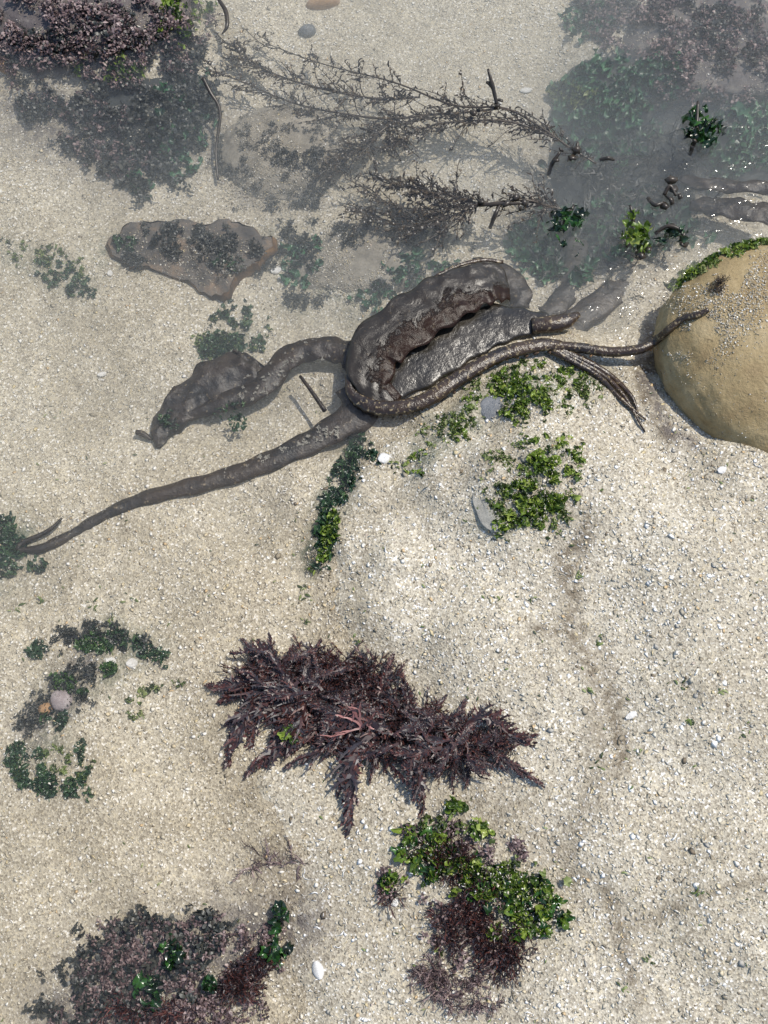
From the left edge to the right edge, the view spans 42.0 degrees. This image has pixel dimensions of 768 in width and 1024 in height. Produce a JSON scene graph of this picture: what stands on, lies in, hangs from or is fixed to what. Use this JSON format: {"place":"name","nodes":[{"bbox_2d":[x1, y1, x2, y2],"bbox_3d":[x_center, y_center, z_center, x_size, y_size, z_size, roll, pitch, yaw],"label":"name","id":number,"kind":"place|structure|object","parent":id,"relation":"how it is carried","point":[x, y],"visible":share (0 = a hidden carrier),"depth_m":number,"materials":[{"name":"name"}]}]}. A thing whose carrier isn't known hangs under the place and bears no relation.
{"place":"outdoors","nodes":[
{"label":"outdoors","id":0,"kind":"place"},
{"bbox_2d":[0,0,767,1023],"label":"sand","id":1,"kind":"structure","parent":0,"point":[66,458],"depth_m":1.32,"materials":[{"name":"beige sand"}]},
{"bbox_2d":[0,60,10,73],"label":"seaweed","id":2,"kind":"object","parent":1,"relation":"on","point":[3,70],"visible":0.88,"depth_m":1.63,"materials":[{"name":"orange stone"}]},
{"bbox_2d":[0,510,48,578],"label":"green weed","id":3,"kind":"object","parent":1,"relation":"on","point":[7,528],"visible":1,"depth_m":1.38,"materials":[{"name":"green plant"}]},
{"bbox_2d":[38,703,52,715],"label":"pebble","id":4,"kind":"object","parent":1,"relation":"on","point":[43,706],"visible":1,"depth_m":1.30,"materials":[{"name":"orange stone"}]},
{"bbox_2d":[0,735,95,796],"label":"green weed","id":5,"kind":"object","parent":1,"relation":"on","point":[38,752],"visible":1,"depth_m":1.28,"materials":[{"name":"green plant"}]},
{"bbox_2d":[0,237,96,298],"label":"green weed","id":6,"kind":"object","parent":1,"relation":"on","point":[46,263],"visible":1,"depth_m":1.54,"materials":[{"name":"green plant"}]},
{"bbox_2d":[50,689,72,711],"bbox_3d":[-0.423,0.247,1.313,0.030,0.025,0.031,0,72,0],"label":"stone","id":7,"kind":"object","parent":1,"relation":"on","point":[59,701],"visible":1,"depth_m":1.30,"materials":[{"name":"grey stone"}]},
{"bbox_2d":[4,617,172,802],"bbox_3d":[-0.409,0.248,1.306,0.187,0.030,0.247,26,74,8],"label":"green weed","id":8,"kind":"object","parent":1,"relation":"on","point":[150,650],"visible":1,"depth_m":1.31,"materials":[{"name":"green plant"}]},
{"bbox_2d":[97,371,106,376],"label":"shell fragment","id":9,"kind":"object","parent":1,"relation":"on","point":[101,374],"visible":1,"depth_m":1.49,"materials":[{"name":"white"}]},
{"bbox_2d":[106,657,116,662],"bbox_3d":[-0.361,0.198,1.321,0.014,0.003,0.014,0,72,0],"label":"shell fragment","id":10,"kind":"object","parent":1,"relation":"on","point":[113,659],"visible":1,"depth_m":1.32,"materials":[{"name":"white"}]},
{"bbox_2d":[3,36,224,204],"bbox_3d":[-0.413,-0.678,1.652,0.384,0.102,0.319,34,75,10],"label":"seaweed","id":11,"kind":"object","parent":1,"relation":"on","point":[165,120],"visible":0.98,"depth_m":1.61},
{"bbox_2d":[0,0,238,95],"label":"seaweed","id":12,"kind":"object","parent":1,"relation":"on","point":[58,39],"visible":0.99,"depth_m":1.62,"materials":[{"name":"purple plant"}]},
{"bbox_2d":[126,658,137,667],"bbox_3d":[-0.333,0.199,1.321,0.016,0.003,0.014,0,72,0],"label":"shell fragment","id":13,"kind":"object","parent":1,"relation":"on","point":[131,662],"visible":1,"depth_m":1.32,"materials":[{"name":"white"}]},
{"bbox_2d":[135,430,151,440],"bbox_3d":[-0.345,-0.111,1.442,0.028,0.008,0.010,22,73,7],"label":"kelp scrap","id":14,"kind":"object","parent":1,"relation":"on","point":[142,433],"visible":1,"depth_m":1.44,"materials":[{"name":"plant"}]},
{"bbox_2d":[124,678,185,720],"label":"green weed","id":15,"kind":"object","parent":1,"relation":"on","point":[147,691],"visible":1,"depth_m":1.31,"materials":[{"name":"green plant"}]},
{"bbox_2d":[22,893,293,1023],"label":"seaweed","id":16,"kind":"object","parent":1,"relation":"on","point":[141,972],"visible":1,"depth_m":1.19,"materials":[{"name":"plant"}]},
{"bbox_2d":[105,217,277,302],"bbox_3d":[-0.305,-0.397,1.549,0.278,0.064,0.159,0,72,0],"label":"flat stone","id":17,"kind":"object","parent":1,"relation":"on","point":[215,258],"visible":1,"depth_m":1.54,"materials":[{"name":"rock"},{"name":"dark turf"}]},
{"bbox_2d":[15,387,378,554],"bbox_3d":[-0.251,-0.048,1.406,0.554,0.029,0.072,-25,73,-8],"label":"kelp","id":18,"kind":"object","parent":1,"relation":"on","point":[345,420],"visible":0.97,"depth_m":1.41,"materials":[{"name":"plant"}]},
{"bbox_2d":[190,298,276,362],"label":"green weed","id":19,"kind":"object","parent":1,"relation":"on","point":[217,344],"visible":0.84,"depth_m":1.50,"materials":[{"name":"green plant"}]},
{"bbox_2d":[151,336,350,448],"bbox_3d":[-0.186,-0.191,1.455,0.344,0.038,0.128,-25,73,-8],"label":"kelp","id":20,"kind":"object","parent":1,"relation":"on","point":[233,379],"visible":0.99,"depth_m":1.45,"materials":[{"name":"plant"}]},
{"bbox_2d":[233,835,311,886],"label":"brown weed","id":21,"kind":"object","parent":1,"relation":"on","point":[268,863],"visible":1,"depth_m":1.23,"materials":[{"name":"brown plant"}]},
{"bbox_2d":[271,266,280,273],"bbox_3d":[-0.168,-0.378,1.559,0.017,0.003,0.014,0,72,0],"label":"shell fragment","id":22,"kind":"object","parent":1,"relation":"on","point":[277,270],"visible":1,"depth_m":1.56,"materials":[{"name":"white"}]},
{"bbox_2d":[195,96,365,217],"bbox_3d":[-0.169,-0.582,1.640,0.279,0.096,0.254,0,72,0],"label":"submerged rock","id":23,"kind":"object","parent":1,"relation":"on","point":[261,151],"visible":0.95,"depth_m":1.60,"materials":[{"name":"beige stone"}]},
{"bbox_2d":[201,77,221,179],"bbox_3d":[-0.268,-0.614,1.597,0.024,0.056,0.158,-9,72,-3],"label":"seaweed strand","id":24,"kind":"object","parent":23,"relation":"on","point":[207,87],"visible":1,"depth_m":1.60},
{"bbox_2d":[298,24,315,37],"bbox_3d":[-0.132,-0.823,1.714,0.032,0.025,0.023,0,72,0],"label":"stone","id":25,"kind":"object","parent":1,"relation":"on","point":[307,31],"visible":1,"depth_m":1.71,"materials":[{"name":"grey stone"}]},
{"bbox_2d":[312,960,323,979],"bbox_3d":[-0.078,0.541,1.182,0.014,0.005,0.021,0,72,0],"label":"shell fragment","id":26,"kind":"object","parent":1,"relation":"on","point":[317,969],"visible":1,"depth_m":1.18,"materials":[{"name":"white"}]},
{"bbox_2d":[306,0,339,9],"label":"stone","id":27,"kind":"object","parent":1,"relation":"on","point":[318,4],"visible":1,"depth_m":1.72,"materials":[{"name":"beige stone"}]},
{"bbox_2d":[306,432,381,574],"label":"green weed","id":28,"kind":"object","parent":1,"relation":"on","point":[325,531],"visible":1,"depth_m":1.38,"materials":[{"name":"green plant"}]},
{"bbox_2d":[269,199,475,316],"bbox_3d":[-0.021,-0.393,1.567,0.340,0.070,0.226,0,72,0],"label":"submerged rock","id":29,"kind":"object","parent":1,"relation":"on","point":[362,260],"visible":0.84,"depth_m":1.55,"materials":[{"name":"beige stone"}]},
{"bbox_2d":[203,632,545,837],"bbox_3d":[-0.022,0.284,1.251,0.447,0.108,0.235,24,73,8],"label":"red seaweed","id":30,"kind":"object","parent":1,"relation":"on","point":[338,718],"visible":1,"depth_m":1.26,"materials":[{"name":"plant"}]},
{"bbox_2d":[277,724,300,744],"bbox_3d":[-0.119,0.279,1.252,0.029,0.019,0.027,0,72,0],"label":"green scrap","id":31,"kind":"object","parent":30,"relation":"in","point":[281,735],"visible":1,"depth_m":1.25,"materials":[{"name":"green plant"}]},
{"bbox_2d":[0,0,767,1023],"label":"shell grit","id":32,"kind":"object","parent":1,"relation":"on","point":[508,816],"visible":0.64,"depth_m":1.30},
{"bbox_2d":[0,0,767,1023],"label":"shell flakes","id":33,"kind":"object","parent":1,"relation":"on","point":[380,808],"visible":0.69,"depth_m":1.32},
{"bbox_2d":[378,453,389,463],"bbox_3d":[0.000,-0.075,1.390,0.017,0.004,0.016,0,72,0],"label":"shell fragment","id":34,"kind":"object","parent":1,"relation":"on","point":[383,458],"visible":1,"depth_m":1.39,"materials":[{"name":"white"}]},
{"bbox_2d":[1,359,767,1022],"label":"weed crumbs","id":35,"kind":"object","parent":1,"relation":"on","point":[691,721],"visible":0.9,"depth_m":1.28,"materials":[{"name":"green plant"}]},
{"bbox_2d":[391,898,397,906],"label":"shell fragment","id":36,"kind":"object","parent":1,"relation":"on","point":[395,904],"visible":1,"depth_m":1.20,"materials":[{"name":"white"}]},
{"bbox_2d":[388,392,484,476],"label":"green weed","id":37,"kind":"object","parent":1,"relation":"on","point":[440,434],"visible":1,"depth_m":1.39,"materials":[{"name":"green plant"}]},
{"bbox_2d":[406,953,503,1021],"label":"mixed weed","id":38,"kind":"object","parent":1,"relation":"on","point":[433,972],"visible":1,"depth_m":1.16,"materials":[{"name":"purple plant"}]},
{"bbox_2d":[374,795,575,988],"bbox_3d":[0.104,0.447,1.189,0.234,0.055,0.176,39,76,12],"label":"mixed weed","id":39,"kind":"object","parent":1,"relation":"on","point":[481,882],"visible":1,"depth_m":1.18,"materials":[{"name":"green plant"}]},
{"bbox_2d":[472,493,504,531],"bbox_3d":[0.142,-0.006,1.330,0.043,0.006,0.072,-23,73,-7],"label":"stone","id":40,"kind":"object","parent":1,"relation":"on","point":[485,517],"visible":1,"depth_m":1.32,"materials":[{"name":"grey stone"}]},
{"bbox_2d":[480,395,501,420],"bbox_3d":[0.155,-0.143,1.397,0.046,0.008,0.043,0,72,0],"label":"stone","id":41,"kind":"object","parent":1,"relation":"on","point":[490,408],"visible":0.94,"depth_m":1.40,"materials":[{"name":"grey stone"}]},
{"bbox_2d":[472,257,532,308],"bbox_3d":[0.179,-0.350,1.517,0.119,0.014,0.058,38,76,11],"label":"kelp strap","id":42,"kind":"object","parent":1,"relation":"on","point":[521,293],"visible":0.49,"depth_m":1.51,"materials":[{"name":"grey plant"}]},
{"bbox_2d":[434,353,606,442],"bbox_3d":[0.199,-0.168,1.396,0.283,0.056,0.125,-9,72,-3],"label":"green weed","id":43,"kind":"object","parent":1,"relation":"on","point":[542,398],"visible":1,"depth_m":1.40,"materials":[{"name":"green plant"}]},
{"bbox_2d":[520,87,531,92],"bbox_3d":[0.240,-0.715,1.693,0.021,0.002,0.011,0,72,0],"label":"shell fragment","id":44,"kind":"object","parent":1,"relation":"on","point":[525,90],"visible":1,"depth_m":1.69,"materials":[{"name":"white"}]},
{"bbox_2d":[345,258,709,431],"bbox_3d":[0.193,-0.254,1.405,0.498,0.107,0.288,0,72,0],"label":"kelp","id":45,"kind":"object","parent":1,"relation":"on","point":[429,333],"visible":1,"depth_m":1.43},
{"bbox_2d":[476,413,603,550],"bbox_3d":[0.202,-0.041,1.331,0.162,0.040,0.184,42,77,13],"label":"green weed","id":46,"kind":"object","parent":1,"relation":"on","point":[539,461],"visible":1,"depth_m":1.32,"materials":[{"name":"green plant"}]},
{"bbox_2d":[562,279,628,331],"bbox_3d":[0.340,-0.326,1.519,0.202,0.030,0.047,-38,76,-12],"label":"kelp strap","id":47,"kind":"object","parent":1,"relation":"on","point":[601,302],"visible":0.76,"depth_m":1.51,"materials":[{"name":"grey plant"}]},
{"bbox_2d":[545,46,657,145],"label":"weed","id":48,"kind":"object","parent":1,"relation":"on","point":[600,89],"visible":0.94,"depth_m":1.66,"materials":[{"name":"green plant"}]},
{"bbox_2d":[503,56,721,298],"bbox_3d":[0.381,-0.538,1.650,0.347,0.168,0.504,15,72,5],"label":"submerged rock","id":49,"kind":"object","parent":1,"relation":"on","point":[634,174],"visible":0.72,"depth_m":1.61,"materials":[{"name":"grey stone"}]},
{"bbox_2d":[538,236,587,315],"bbox_3d":[0.287,-0.362,1.552,0.052,0.041,0.177,22,73,7],"label":"kelp strap","id":50,"kind":"object","parent":49,"relation":"on","point":[561,299],"visible":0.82,"depth_m":1.53,"materials":[{"name":"grey plant"}]},
{"bbox_2d":[678,174,767,194],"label":"kelp strap","id":51,"kind":"object","parent":49,"relation":"on","point":[723,185],"visible":1,"depth_m":1.57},
{"bbox_2d":[689,196,767,225],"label":"kelp strap","id":52,"kind":"object","parent":49,"relation":"on","point":[740,209],"visible":1,"depth_m":1.55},
{"bbox_2d":[625,711,636,719],"bbox_3d":[0.310,0.254,1.251,0.018,0.002,0.008,-27,74,-9],"label":"shell fragment","id":53,"kind":"object","parent":1,"relation":"on","point":[631,714],"visible":1,"depth_m":1.25,"materials":[{"name":"white"}]},
{"bbox_2d":[557,0,767,127],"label":"submerged rock","id":54,"kind":"object","parent":1,"relation":"on","point":[710,53],"visible":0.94,"depth_m":1.68,"materials":[{"name":"grey stone"}]},
{"bbox_2d":[632,233,767,452],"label":"boulder","id":55,"kind":"object","parent":1,"relation":"on","point":[711,367],"visible":0.96,"depth_m":1.35,"materials":[{"name":"stone"}]},
{"bbox_2d":[663,237,767,291],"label":"green weed","id":56,"kind":"object","parent":55,"relation":"on","point":[695,268],"visible":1,"depth_m":1.41,"materials":[{"name":"green plant"}]},
{"bbox_2d":[705,273,730,294],"bbox_3d":[0.456,-0.313,1.367,0.029,0.022,0.034,26,74,8],"label":"brown scrap","id":57,"kind":"object","parent":55,"relation":"on","point":[718,282],"visible":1,"depth_m":1.37,"materials":[{"name":"brown plant"}]},
{"bbox_2d":[717,466,726,473],"bbox_3d":[0.452,-0.056,1.338,0.013,0.002,0.011,0,72,0],"label":"shell fragment","id":58,"kind":"object","parent":1,"relation":"on","point":[721,469],"visible":1,"depth_m":1.34,"materials":[{"name":"white"}]},
{"bbox_2d":[692,97,767,194],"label":"submerged rock","id":59,"kind":"object","parent":1,"relation":"on","point":[738,151],"visible":0.65,"depth_m":1.63,"materials":[{"name":"stone"}]},
{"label":"water","id":60,"kind":"structure","parent":0,"visible":0},
{"bbox_2d":[217,0,228,33],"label":"seaweed strand","id":61,"kind":"object","parent":60,"relation":"in","point":[224,9],"visible":1,"depth_m":1.65},
{"bbox_2d":[299,375,326,411],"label":"twig","id":62,"kind":"object","parent":60,"relation":"in","point":[316,398],"visible":1,"depth_m":1.43,"materials":[{"name":"wood"}]},
{"bbox_2d":[201,28,595,195],"bbox_3d":[0.001,-0.607,1.597,0.672,0.051,0.275,18,73,6],"label":"wireweed","id":63,"kind":"object","parent":60,"relation":"in","point":[391,121],"visible":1,"depth_m":1.60,"materials":[{"name":"plant"}]},
{"bbox_2d":[338,155,561,259],"bbox_3d":[0.102,-0.471,1.544,0.347,0.042,0.185,0,72,0],"label":"wireweed","id":64,"kind":"object","parent":60,"relation":"on","point":[438,217],"visible":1,"depth_m":1.54,"materials":[{"name":"brown plant"}]},
{"bbox_2d":[469,69,502,115],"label":"weed sprig","id":65,"kind":"object","parent":60,"relation":"on","point":[490,83],"visible":1,"depth_m":1.57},
{"bbox_2d":[478,194,526,228],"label":"weed sprig","id":66,"kind":"object","parent":60,"relation":"on","point":[508,202],"visible":1,"depth_m":1.52,"materials":[{"name":"plant"}]},
{"bbox_2d":[546,204,589,256],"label":"weed sprig","id":67,"kind":"object","parent":60,"relation":"on","point":[574,219],"visible":1,"depth_m":1.50,"materials":[{"name":"green plant"}]},
{"bbox_2d":[546,142,614,175],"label":"weed sprig","id":68,"kind":"object","parent":60,"relation":"on","point":[576,149],"visible":1,"depth_m":1.55,"materials":[{"name":"brown plant"}]},
{"bbox_2d":[620,205,652,259],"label":"weed sprig","id":69,"kind":"object","parent":60,"relation":"on","point":[637,232],"visible":1,"depth_m":1.50,"materials":[{"name":"green plant"}]},
{"bbox_2d":[646,175,682,209],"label":"weed sprig","id":70,"kind":"object","parent":60,"relation":"on","point":[670,180],"visible":1,"depth_m":1.52,"materials":[{"name":"plant"}]},
{"bbox_2d":[651,218,688,247],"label":"weed sprig","id":71,"kind":"object","parent":60,"relation":"on","point":[673,230],"visible":1,"depth_m":1.50,"materials":[{"name":"green plant"}]},
{"bbox_2d":[681,101,727,155],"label":"weed sprig","id":72,"kind":"object","parent":60,"relation":"on","point":[706,125],"visible":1,"depth_m":1.56,"materials":[{"name":"green plant"}]}
]}

